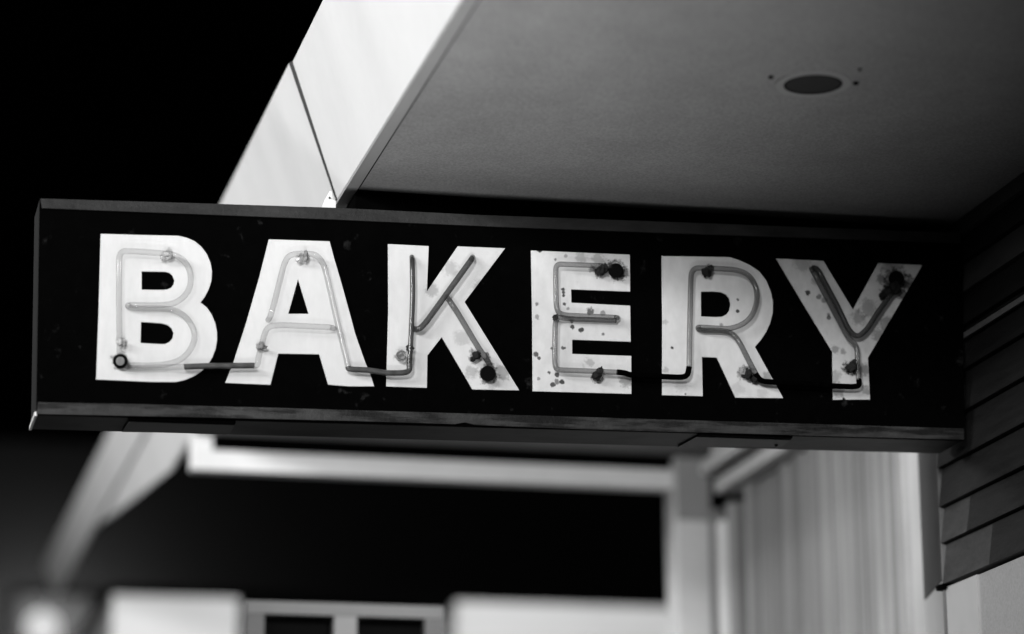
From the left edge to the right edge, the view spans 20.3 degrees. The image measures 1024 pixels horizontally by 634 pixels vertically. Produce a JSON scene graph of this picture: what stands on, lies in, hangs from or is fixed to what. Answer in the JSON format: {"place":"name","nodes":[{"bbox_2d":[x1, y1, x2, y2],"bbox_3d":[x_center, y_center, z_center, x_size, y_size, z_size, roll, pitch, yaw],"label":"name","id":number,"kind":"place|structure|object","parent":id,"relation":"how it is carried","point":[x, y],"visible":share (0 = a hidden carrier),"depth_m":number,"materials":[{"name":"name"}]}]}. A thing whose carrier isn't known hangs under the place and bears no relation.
{"place":"outdoors","nodes":[
{"label":"outdoors","id":0,"kind":"place"},
{"bbox_2d":[0,0,706,459],"label":"sky","id":1,"kind":"structure","parent":0,"point":[109,100],"materials":[{"name":"black"}]},
{"bbox_2d":[700,447,925,633],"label":"shop window","id":2,"kind":"structure","parent":0,"point":[815,542],"depth_m":8.15,"materials":[{"name":"glass"},{"name":"white paint"},{"name":"dark paint"}]},
{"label":"path","id":3,"kind":"structure","parent":0,"visible":0},
{"bbox_2d":[77,585,667,633],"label":"building","id":4,"kind":"structure","parent":3,"relation":"on","point":[141,610],"depth_m":13.43,"materials":[{"name":"white paint"}]},
{"bbox_2d":[243,600,443,633],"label":"window","id":5,"kind":"structure","parent":4,"relation":"in","point":[272,617],"depth_m":7.67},
{"bbox_2d":[665,457,712,633],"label":"porch post","id":6,"kind":"object","parent":3,"relation":"on","point":[688,554],"visible":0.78,"depth_m":9.28,"materials":[{"name":"white paint"}]},
{"bbox_2d":[918,172,1023,633],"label":"shop wall","id":7,"kind":"structure","parent":3,"relation":"on","point":[971,489],"depth_m":6.53,"materials":[{"name":"paint"}]},
{"bbox_2d":[44,0,1023,597],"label":"canopy","id":8,"kind":"object","parent":7,"relation":"attached to","point":[670,104],"visible":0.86,"depth_m":6.18,"materials":[{"name":"grey paint"}]},
{"bbox_2d":[29,190,963,452],"bbox_3d":[-0.005,0.006,6.487,2.144,0.589,0.270,3,-15,-13],"label":"bakery sign","id":9,"kind":"object","parent":8,"relation":"hanging from","point":[379,314],"visible":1,"depth_m":6.38,"materials":[{"name":"black metal"}]},
{"bbox_2d":[768,68,861,96],"bbox_3d":[0.620,-0.476,5.825,0.188,0.004,0.154,-2,-15,7],"label":"recessed light","id":10,"kind":"object","parent":8,"relation":"attached to","point":[816,83],"visible":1,"depth_m":5.82,"materials":[{"name":"paint"}]},
{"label":"pavement","id":11,"kind":"structure","parent":0,"visible":0},
{"bbox_2d":[0,440,743,633],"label":"tall building","id":12,"kind":"structure","parent":11,"relation":"on","point":[179,525],"depth_m":18.07,"materials":[{"name":"black"}]},
{"bbox_2d":[25,610,58,633],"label":"wall lamp","id":13,"kind":"object","parent":12,"relation":"attached to","point":[42,622],"visible":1,"depth_m":16.84,"materials":[{"name":"white glass"}]}
]}

